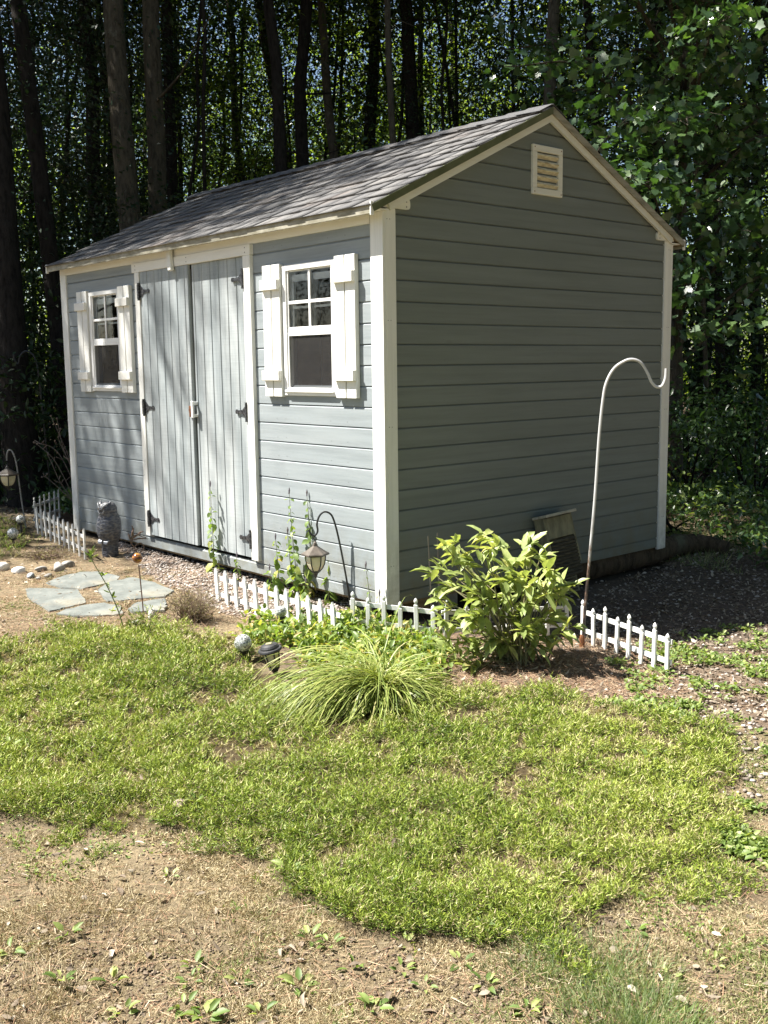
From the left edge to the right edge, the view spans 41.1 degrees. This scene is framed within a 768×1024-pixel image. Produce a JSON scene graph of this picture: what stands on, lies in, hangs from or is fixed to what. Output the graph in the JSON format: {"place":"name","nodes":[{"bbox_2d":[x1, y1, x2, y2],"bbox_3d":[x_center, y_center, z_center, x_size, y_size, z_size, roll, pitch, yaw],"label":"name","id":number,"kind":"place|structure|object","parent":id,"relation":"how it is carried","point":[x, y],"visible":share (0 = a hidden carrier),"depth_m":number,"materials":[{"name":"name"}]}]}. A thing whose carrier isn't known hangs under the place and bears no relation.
{"place":"outdoors","nodes":[
{"label":"outdoors","id":0,"kind":"place"},
{"bbox_2d":[0,372,767,1023],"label":"ground","id":1,"kind":"structure","parent":0,"point":[614,580],"depth_m":3.01,"materials":[{"name":"soil"}]},
{"bbox_2d":[0,30,47,507],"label":"forest tree","id":2,"kind":"object","parent":1,"relation":"on","point":[13,336],"visible":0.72,"depth_m":9.47,"materials":[{"name":"brown plant"}]},
{"bbox_2d":[0,278,70,483],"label":"shade shrub","id":3,"kind":"object","parent":1,"relation":"on","point":[43,357],"visible":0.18,"depth_m":10.13,"materials":[{"name":"green plant"}]},
{"bbox_2d":[0,322,71,513],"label":"shade shrub","id":4,"kind":"object","parent":1,"relation":"on","point":[40,417],"visible":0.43,"depth_m":9.41,"materials":[{"name":"green plant"}]},
{"bbox_2d":[1,0,71,490],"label":"forest tree","id":5,"kind":"object","parent":1,"relation":"on","point":[40,181],"visible":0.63,"depth_m":10.11,"materials":[{"name":"brown plant"}]},
{"bbox_2d":[0,192,81,449],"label":"shade shrub","id":6,"kind":"object","parent":1,"relation":"on","point":[30,279],"visible":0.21,"depth_m":10.65,"materials":[{"name":"green plant"}]},
{"bbox_2d":[0,181,107,459],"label":"shade shrub","id":7,"kind":"object","parent":1,"relation":"on","point":[33,277],"visible":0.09,"depth_m":11.38,"materials":[{"name":"green plant"}]},
{"bbox_2d":[26,588,85,612],"bbox_3d":[-1.817,0.493,5.679,0.283,0.044,0.654,-4,9,-24],"label":"flagstone","id":8,"kind":"object","parent":1,"relation":"on","point":[74,597],"visible":0.68,"depth_m":5.67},
{"bbox_2d":[35,507,86,559],"bbox_3d":[-2.329,0.163,7.342,0.032,0.267,1.348,-6,10,-31],"label":"picket fence panel","id":9,"kind":"object","parent":1,"relation":"on","point":[64,528],"visible":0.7,"depth_m":7.30,"materials":[{"name":"white plastic"}]},
{"bbox_2d":[0,948,129,1023],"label":"grass tuft","id":10,"kind":"object","parent":1,"relation":"on","point":[48,987],"visible":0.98,"depth_m":2.24,"materials":[{"name":"plant"}]},
{"bbox_2d":[20,180,118,424],"bbox_3d":[-3.733,-2.216,12.449,3.011,3.463,3.123,-8,11,-41],"label":"shade shrub","id":11,"kind":"object","parent":1,"relation":"on","point":[93,213],"visible":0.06,"depth_m":12.04,"materials":[{"name":"green plant"}]},
{"bbox_2d":[46,571,119,589],"bbox_3d":[-1.799,0.424,6.132,0.406,0.043,0.482,-8,11,-41],"label":"flagstone","id":12,"kind":"object","parent":1,"relation":"on","point":[81,580],"visible":0.7,"depth_m":6.10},
{"bbox_2d":[56,603,122,617],"bbox_3d":[-1.524,0.536,5.353,0.324,0.043,0.326,-8,11,-41],"label":"flagstone","id":13,"kind":"object","parent":1,"relation":"on","point":[100,609],"visible":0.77,"depth_m":5.34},
{"bbox_2d":[0,0,186,460],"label":"hemlock tree","id":14,"kind":"object","parent":1,"relation":"on","point":[48,94],"visible":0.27,"depth_m":10.59,"materials":[{"name":"plant"}]},
{"bbox_2d":[0,0,188,286],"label":"understory sapling","id":15,"kind":"object","parent":1,"relation":"on","point":[12,132],"visible":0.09,"depth_m":14.43,"materials":[{"name":"plant"}]},
{"bbox_2d":[3,866,193,964],"bbox_3d":[-0.700,0.988,2.552,0.484,0.048,0.460,-8,11,-41],"label":"grass tuft","id":16,"kind":"object","parent":1,"relation":"on","point":[101,912],"visible":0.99,"depth_m":2.55,"materials":[{"name":"plant"}]},
{"bbox_2d":[4,0,194,240],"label":"forest tree","id":17,"kind":"object","parent":1,"relation":"on","point":[93,99],"visible":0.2,"depth_m":13.43,"materials":[{"name":"brown plant"}]},
{"bbox_2d":[0,0,214,234],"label":"hemlock tree","id":18,"kind":"object","parent":1,"relation":"on","point":[81,183],"visible":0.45,"depth_m":11.76,"materials":[{"name":"plant"}]},
{"bbox_2d":[96,500,121,556],"bbox_3d":[-1.853,0.110,6.892,0.197,0.380,0.153,5,10,32],"label":"owl statue","id":19,"kind":"object","parent":1,"relation":"on","point":[108,526],"visible":0.99,"depth_m":6.83,"materials":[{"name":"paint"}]},
{"bbox_2d":[0,0,224,144],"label":"hemlock tree","id":20,"kind":"object","parent":1,"relation":"on","point":[58,32],"visible":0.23,"depth_m":13.39,"materials":[{"name":"plant"}]},
{"bbox_2d":[0,4,238,468],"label":"hemlock tree","id":21,"kind":"object","parent":1,"relation":"on","point":[18,96],"visible":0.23,"depth_m":11.29,"materials":[{"name":"plant"}]},
{"bbox_2d":[4,0,246,448],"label":"hemlock tree","id":22,"kind":"object","parent":1,"relation":"on","point":[69,115],"visible":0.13,"depth_m":13.77,"materials":[{"name":"plant"}]},
{"bbox_2d":[2,0,254,249],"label":"hemlock tree","id":23,"kind":"object","parent":1,"relation":"on","point":[58,168],"visible":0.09,"depth_m":15.76,"materials":[{"name":"plant"}]},
{"bbox_2d":[0,0,260,458],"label":"hemlock tree","id":24,"kind":"object","parent":1,"relation":"on","point":[171,23],"visible":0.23,"depth_m":12.59,"materials":[{"name":"plant"}]},
{"bbox_2d":[56,0,214,212],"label":"forest tree","id":25,"kind":"object","parent":1,"relation":"on","point":[171,163],"visible":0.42,"depth_m":13.92,"materials":[{"name":"brown plant"}]},
{"bbox_2d":[97,577,174,602],"bbox_3d":[-1.435,0.454,5.870,0.395,0.043,0.618,-4,9,-24],"label":"flagstone","id":26,"kind":"object","parent":1,"relation":"on","point":[122,588],"visible":0.69,"depth_m":5.79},
{"bbox_2d":[6,2,265,223],"bbox_3d":[-4.199,-5.324,17.370,4.808,8.468,4.440,-8,11,-41],"label":"understory sapling","id":27,"kind":"object","parent":1,"relation":"on","point":[145,114],"visible":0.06,"depth_m":16.93,"materials":[{"name":"plant"}]},
{"bbox_2d":[103,0,220,230],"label":"forest tree","id":28,"kind":"object","parent":1,"relation":"on","point":[117,69],"visible":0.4,"depth_m":10.91,"materials":[{"name":"brown plant"}]},
{"bbox_2d":[2,0,322,183],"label":"hemlock tree","id":29,"kind":"object","parent":1,"relation":"on","point":[183,46],"visible":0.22,"depth_m":15.34,"materials":[{"name":"plant"}]},
{"bbox_2d":[7,0,335,203],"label":"thin tree","id":30,"kind":"object","parent":1,"relation":"on","point":[225,50],"visible":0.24,"depth_m":16.84,"materials":[{"name":"plant"}]},
{"bbox_2d":[142,0,211,214],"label":"forest tree","id":31,"kind":"object","parent":1,"relation":"on","point":[153,72],"visible":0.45,"depth_m":11.53,"materials":[{"name":"brown plant"}]},
{"bbox_2d":[56,7,316,245],"bbox_3d":[-3.342,-4.719,16.275,4.758,7.561,4.508,-5,9,-26],"label":"hemlock tree","id":32,"kind":"object","parent":1,"relation":"on","point":[222,128],"visible":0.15,"depth_m":16.04,"materials":[{"name":"plant"}]},
{"bbox_2d":[55,17,319,253],"bbox_3d":[-3.243,-4.575,17.117,4.918,7.012,4.624,-8,11,-41],"label":"understory sapling","id":33,"kind":"object","parent":1,"relation":"on","point":[229,104],"visible":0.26,"depth_m":16.09,"materials":[{"name":"plant"}]},
{"bbox_2d":[157,576,231,624],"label":"dry shrub","id":34,"kind":"object","parent":1,"relation":"on","point":[196,613],"visible":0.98,"depth_m":5.17,"materials":[{"name":"brown plant"}]},
{"bbox_2d":[57,0,345,199],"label":"thin tree","id":35,"kind":"object","parent":1,"relation":"on","point":[244,7],"visible":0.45,"depth_m":13.02,"materials":[{"name":"green plant"}]},
{"bbox_2d":[71,0,350,190],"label":"hemlock tree","id":36,"kind":"object","parent":1,"relation":"on","point":[224,136],"visible":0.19,"depth_m":17.32,"materials":[{"name":"plant"}]},
{"bbox_2d":[48,0,385,195],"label":"distant tree","id":37,"kind":"object","parent":1,"relation":"on","point":[254,75],"visible":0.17,"depth_m":16.59,"materials":[{"name":"green plant"}]},
{"bbox_2d":[143,881,329,988],"bbox_3d":[-0.348,1.003,2.456,0.439,0.049,0.434,-8,11,-41],"label":"grass tuft","id":38,"kind":"object","parent":1,"relation":"on","point":[239,926],"visible":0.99,"depth_m":2.46,"materials":[{"name":"plant"}]},
{"bbox_2d":[159,0,341,190],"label":"thin tree","id":39,"kind":"object","parent":1,"relation":"on","point":[203,96],"visible":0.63,"depth_m":11.99,"materials":[{"name":"brown plant"}]},
{"bbox_2d":[76,0,434,191],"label":"understory sapling","id":40,"kind":"object","parent":1,"relation":"on","point":[337,101],"visible":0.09,"depth_m":16.95,"materials":[{"name":"plant"}]},
{"bbox_2d":[214,568,340,634],"bbox_3d":[-0.571,0.494,5.223,0.041,0.283,1.056,-8,11,-42],"label":"picket fence panel","id":41,"kind":"object","parent":1,"relation":"on","point":[307,604],"visible":0.62,"depth_m":5.25,"materials":[{"name":"white plastic"}]},
{"bbox_2d":[138,0,418,189],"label":"distant tree","id":42,"kind":"object","parent":1,"relation":"on","point":[266,60],"visible":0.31,"depth_m":16.35,"materials":[{"name":"green plant"}]},
{"bbox_2d":[176,4,385,185],"bbox_3d":[-2.203,-5.476,18.608,5.038,8.358,4.349,-8,11,-41],"label":"hemlock tree","id":43,"kind":"object","parent":1,"relation":"on","point":[264,110],"visible":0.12,"depth_m":18.30,"materials":[{"name":"plant"}]},
{"bbox_2d":[179,14,388,190],"bbox_3d":[-1.281,-4.332,16.011,4.508,6.819,4.758,1,8,13],"label":"hemlock tree","id":44,"kind":"object","parent":1,"relation":"on","point":[288,124],"visible":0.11,"depth_m":15.75,"materials":[{"name":"plant"}]},
{"bbox_2d":[178,100,403,190],"bbox_3d":[-1.298,-3.744,16.561,6.165,5.496,5.968,1,8,12],"label":"understory sapling","id":45,"kind":"object","parent":1,"relation":"on","point":[230,181],"visible":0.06,"depth_m":15.04,"materials":[{"name":"plant"}]},
{"bbox_2d":[262,0,354,172],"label":"forest tree","id":46,"kind":"object","parent":1,"relation":"on","point":[279,125],"visible":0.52,"depth_m":12.97,"materials":[{"name":"brown plant"}]},
{"bbox_2d":[176,0,451,159],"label":"hemlock tree","id":47,"kind":"object","parent":1,"relation":"on","point":[279,36],"visible":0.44,"depth_m":16.33,"materials":[{"name":"green plant"}]},
{"bbox_2d":[317,0,337,158],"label":"forest tree","id":48,"kind":"object","parent":1,"relation":"on","point":[329,120],"visible":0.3,"depth_m":14.46,"materials":[{"name":"brown plant"}]},
{"bbox_2d":[294,0,383,167],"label":"forest tree","id":49,"kind":"object","parent":1,"relation":"on","point":[300,104],"visible":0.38,"depth_m":13.95,"materials":[{"name":"brown plant"}]},
{"bbox_2d":[229,603,452,683],"bbox_3d":[-0.118,0.583,4.769,0.874,0.219,1.294,-8,11,-41],"label":"leafy ground cover","id":50,"kind":"object","parent":1,"relation":"on","point":[400,636],"visible":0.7,"depth_m":4.73,"materials":[{"name":"green plant"}]},
{"bbox_2d":[231,595,466,737],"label":"ornamental grass","id":51,"kind":"object","parent":1,"relation":"on","point":[346,687],"depth_m":3.93,"materials":[{"name":"plant"}]},
{"bbox_2d":[290,0,433,152],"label":"forest tree","id":52,"kind":"object","parent":1,"relation":"on","point":[368,97],"visible":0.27,"depth_m":16.42,"materials":[{"name":"brown plant"}]},
{"bbox_2d":[44,104,685,609],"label":"garden shed","id":53,"kind":"structure","parent":1,"relation":"on","point":[390,358],"depth_m":5.79,"materials":[{"name":"grey paint"}]},
{"bbox_2d":[88,289,121,390],"bbox_3d":[-1.934,-1.198,7.180,0.071,0.695,0.464,-8,11,-41],"label":"window","id":54,"kind":"structure","parent":53,"relation":"in","point":[105,353],"depth_m":7.21,"materials":[{"name":"white plastic"}]},
{"bbox_2d":[136,265,200,544],"bbox_3d":[-1.392,-0.678,6.599,0.053,1.736,0.658,-8,11,-41],"label":"door","id":55,"kind":"structure","parent":53,"relation":"in","point":[165,295],"depth_m":6.56,"materials":[{"name":"grey wood"}]},
{"bbox_2d":[191,257,251,556],"bbox_3d":[-0.966,-0.615,6.123,0.070,1.736,0.618,-8,11,-41],"label":"door","id":56,"kind":"structure","parent":53,"relation":"in","point":[217,286],"depth_m":6.13,"materials":[{"name":"grey wood"}]},
{"bbox_2d":[281,259,335,395],"bbox_3d":[-0.381,-0.965,5.424,0.071,0.695,0.464,-8,11,-41],"label":"window","id":57,"kind":"structure","parent":53,"relation":"in","point":[309,351],"depth_m":5.44,"materials":[{"name":"white plastic"}]},
{"bbox_2d":[253,3,500,159],"bbox_3d":[-0.375,-6.756,21.781,6.221,9.936,6.781,-8,11,-41],"label":"understory sapling","id":58,"kind":"object","parent":1,"relation":"on","point":[394,78],"visible":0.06,"depth_m":20.69,"materials":[{"name":"plant"}]},
{"bbox_2d":[0,515,767,986],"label":"green ground cover","id":59,"kind":"object","parent":1,"relation":"on","point":[56,783],"visible":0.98,"depth_m":3.23,"materials":[{"name":"plant"}]},
{"bbox_2d":[0,523,767,1023],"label":"pine straw","id":60,"kind":"object","parent":1,"relation":"on","point":[602,675],"visible":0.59,"depth_m":2.67,"materials":[{"name":"plant"}]},
{"bbox_2d":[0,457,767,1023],"bbox_3d":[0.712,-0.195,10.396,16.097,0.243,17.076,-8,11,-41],"label":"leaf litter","id":61,"kind":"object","parent":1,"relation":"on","point":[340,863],"visible":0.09,"depth_m":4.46,"materials":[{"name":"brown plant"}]},
{"bbox_2d":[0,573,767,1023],"bbox_3d":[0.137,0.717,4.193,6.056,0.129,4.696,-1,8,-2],"label":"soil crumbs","id":62,"kind":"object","parent":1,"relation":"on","point":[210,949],"visible":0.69,"depth_m":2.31,"materials":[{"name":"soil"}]},
{"bbox_2d":[0,431,767,568],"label":"forest floor plants","id":63,"kind":"object","parent":1,"relation":"on","point":[756,528],"visible":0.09,"depth_m":8.63,"materials":[{"name":"green plant"}]},
{"bbox_2d":[0,766,767,1023],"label":"tiny clover","id":64,"kind":"object","parent":1,"relation":"on","point":[309,910],"visible":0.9,"depth_m":2.58,"materials":[{"name":"green plant"}]},
{"bbox_2d":[6,0,767,399],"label":"woods","id":65,"kind":"object","parent":1,"relation":"on","point":[428,130],"visible":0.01,"depth_m":35.83,"materials":[{"name":"green plant"}]},
{"bbox_2d":[261,0,516,154],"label":"hemlock tree","id":66,"kind":"object","parent":1,"relation":"on","point":[399,133],"visible":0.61,"depth_m":15.06,"materials":[{"name":"green plant"}]},
{"bbox_2d":[349,591,437,636],"bbox_3d":[0.041,0.526,4.933,0.447,0.270,0.024,2,9,20],"label":"picket fence panel","id":67,"kind":"object","parent":1,"relation":"on","point":[384,606],"visible":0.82,"depth_m":4.92,"materials":[{"name":"white plastic"}]},
{"bbox_2d":[384,0,440,143],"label":"forest tree","id":68,"kind":"object","parent":1,"relation":"on","point":[389,74],"visible":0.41,"depth_m":12.96,"materials":[{"name":"brown plant"}]},
{"bbox_2d":[260,0,602,145],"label":"thin tree","id":69,"kind":"object","parent":1,"relation":"on","point":[376,21],"visible":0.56,"depth_m":14.50,"materials":[{"name":"green plant"}]},
{"bbox_2d":[261,0,612,139],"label":"canopy tree","id":70,"kind":"object","parent":1,"relation":"on","point":[408,59],"visible":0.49,"depth_m":15.17,"materials":[{"name":"green plant"}]},
{"bbox_2d":[118,540,767,797],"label":"gravel","id":71,"kind":"structure","parent":1,"relation":"on","point":[250,582],"depth_m":5.75,"materials":[{"name":"gravel"}]},
{"bbox_2d":[532,508,582,597],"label":"bat house","id":72,"kind":"structure","parent":71,"relation":"on","point":[560,535],"depth_m":5.85,"materials":[{"name":"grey wood"}]},
{"bbox_2d":[309,0,598,125],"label":"thin tree","id":73,"kind":"object","parent":1,"relation":"on","point":[431,38],"visible":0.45,"depth_m":15.13,"materials":[{"name":"green plant"}]},
{"bbox_2d":[294,0,623,155],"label":"understory sapling","id":74,"kind":"object","parent":1,"relation":"on","point":[395,98],"visible":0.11,"depth_m":17.03,"materials":[{"name":"plant"}]},
{"bbox_2d":[338,0,581,145],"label":"hemlock tree","id":75,"kind":"object","parent":1,"relation":"on","point":[448,81],"visible":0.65,"depth_m":15.09,"materials":[{"name":"green plant"}]},
{"bbox_2d":[368,21,580,148],"bbox_3d":[1.359,-4.391,16.714,4.359,6.666,4.859,-8,11,-41],"label":"hemlock tree","id":76,"kind":"object","parent":1,"relation":"on","point":[451,123],"visible":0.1,"depth_m":15.89,"materials":[{"name":"plant"}]},
{"bbox_2d":[307,0,643,161],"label":"understory sapling","id":77,"kind":"object","parent":1,"relation":"on","point":[472,29],"visible":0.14,"depth_m":18.01,"materials":[{"name":"plant"}]},
{"bbox_2d":[411,525,588,675],"bbox_3d":[0.527,0.432,4.567,0.815,0.739,0.614,-1,8,0],"label":"leafy bush","id":78,"kind":"object","parent":1,"relation":"on","point":[505,645],"visible":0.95,"depth_m":4.50,"materials":[{"name":"green plant"}]},
{"bbox_2d":[471,930,605,1011],"bbox_3d":[0.357,1.016,2.293,0.319,0.054,0.310,-8,11,-41],"label":"grass tuft","id":79,"kind":"object","parent":1,"relation":"on","point":[537,963],"visible":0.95,"depth_m":2.29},
{"bbox_2d":[415,0,665,210],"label":"hemlock tree","id":80,"kind":"object","parent":1,"relation":"on","point":[518,57],"visible":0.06,"depth_m":16.07,"materials":[{"name":"plant"}]},
{"bbox_2d":[503,0,621,143],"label":"forest tree","id":81,"kind":"object","parent":1,"relation":"on","point":[552,15],"visible":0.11,"depth_m":12.47,"materials":[{"name":"brown plant"}]},
{"bbox_2d":[404,0,766,398],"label":"hemlock tree","id":82,"kind":"object","parent":1,"relation":"on","point":[493,107],"visible":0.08,"depth_m":13.78,"materials":[{"name":"plant"}]},
{"bbox_2d":[460,0,767,222],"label":"understory sapling","id":83,"kind":"object","parent":1,"relation":"on","point":[526,100],"visible":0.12,"depth_m":14.54,"materials":[{"name":"plant"}]},
{"bbox_2d":[537,920,693,1013],"bbox_3d":[0.520,1.013,2.300,0.363,0.054,0.353,3,9,22],"label":"grass tuft","id":84,"kind":"object","parent":1,"relation":"on","point":[628,970],"visible":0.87,"depth_m":2.30,"materials":[{"name":"plant"}]},
{"bbox_2d":[469,0,767,480],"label":"maple tree","id":85,"kind":"object","parent":1,"relation":"on","point":[683,123],"visible":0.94,"depth_m":9.03,"materials":[{"name":"green plant"}]},
{"bbox_2d":[472,0,767,182],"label":"hemlock tree","id":86,"kind":"object","parent":1,"relation":"on","point":[592,14],"visible":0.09,"depth_m":16.58,"materials":[{"name":"plant"}]},
{"bbox_2d":[579,358,667,647],"bbox_3d":[1.122,-0.017,4.815,0.388,1.398,0.026,-1,8,-1],"label":"shepherd hook","id":87,"kind":"object","parent":1,"relation":"on","point":[582,636],"visible":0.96,"depth_m":4.78,"materials":[{"name":"white metal"}]},
{"bbox_2d":[580,600,672,673],"bbox_3d":[1.105,0.593,4.739,0.025,0.273,0.666,-4,9,-24],"label":"picket fence panel","id":88,"kind":"object","parent":1,"relation":"on","point":[642,632],"visible":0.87,"depth_m":4.69,"materials":[{"name":"white plastic"}]},
{"bbox_2d":[536,534,729,587],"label":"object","id":89,"kind":"object","parent":1,"relation":"on","point":[678,544],"visible":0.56,"depth_m":6.75,"materials":[{"name":"brown plant"}]},
{"bbox_2d":[545,963,722,1023],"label":"grass tuft","id":90,"kind":"object","parent":1,"relation":"on","point":[626,1017],"visible":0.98,"depth_m":2.15,"materials":[{"name":"plant"}]},
{"bbox_2d":[562,0,767,373],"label":"understory sapling","id":91,"kind":"object","parent":1,"relation":"on","point":[641,86],"visible":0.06,"depth_m":13.53,"materials":[{"name":"plant"}]},
{"bbox_2d":[565,0,767,429],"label":"hemlock tree","id":92,"kind":"object","parent":1,"relation":"on","point":[657,68],"visible":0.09,"depth_m":13.76,"materials":[{"name":"plant"}]},
{"bbox_2d":[584,9,767,443],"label":"hemlock tree","id":93,"kind":"object","parent":1,"relation":"on","point":[729,185],"visible":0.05,"depth_m":14.04,"materials":[{"name":"plant"}]},
{"bbox_2d":[584,68,767,435],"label":"understory sapling","id":94,"kind":"object","parent":1,"relation":"on","point":[737,183],"visible":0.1,"depth_m":12.77,"materials":[{"name":"plant"}]},
{"bbox_2d":[600,622,767,868],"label":"creeping weeds","id":95,"kind":"object","parent":1,"relation":"on","point":[749,847],"visible":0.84,"depth_m":4.22,"materials":[{"name":"green plant"}]},
{"bbox_2d":[607,1,767,397],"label":"hemlock tree","id":96,"kind":"object","parent":1,"relation":"on","point":[760,103],"visible":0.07,"depth_m":13.01,"materials":[{"name":"plant"}]},
{"bbox_2d":[666,443,763,557],"bbox_3d":[2.151,-0.077,7.641,1.385,0.820,1.328,-8,11,-41],"label":"shade shrub","id":97,"kind":"object","parent":1,"relation":"on","point":[674,527],"visible":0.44,"depth_m":7.70,"materials":[{"name":"green plant"}]},
{"bbox_2d":[665,497,767,574],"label":"shaded grass","id":98,"kind":"structure","parent":1,"relation":"on","point":[709,554],"depth_m":7.12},
{"bbox_2d":[667,358,767,506],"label":"shade shrub","id":99,"kind":"object","parent":1,"relation":"on","point":[738,475],"visible":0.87,"depth_m":9.28,"materials":[{"name":"green plant"}]},
{"bbox_2d":[667,356,767,497],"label":"shade shrub","id":100,"kind":"object","parent":1,"relation":"on","point":[695,464],"visible":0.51,"depth_m":9.53,"materials":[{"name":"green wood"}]},
{"bbox_2d":[711,0,727,460],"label":"forest tree","id":101,"kind":"object","parent":1,"relation":"on","point":[718,349],"visible":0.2,"depth_m":12.98,"materials":[{"name":"brown plant"}]},
{"bbox_2d":[682,235,767,455],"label":"shade shrub","id":102,"kind":"object","parent":1,"relation":"on","point":[696,367],"visible":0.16,"depth_m":12.58,"materials":[{"name":"green plant"}]},
{"bbox_2d":[682,240,767,448],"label":"shade shrub","id":103,"kind":"object","parent":1,"relation":"on","point":[756,349],"visible":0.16,"depth_m":13.64,"materials":[{"name":"green plant"}]},
{"bbox_2d":[0,567,767,1023],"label":"dry grass","id":104,"kind":"structure","parent":0,"point":[332,927],"depth_m":2.40,"materials":[{"name":"plant"}]},
{"bbox_2d":[1,0,767,370],"label":"sky","id":105,"kind":"structure","parent":0,"point":[539,6],"materials":[{"name":"white"}]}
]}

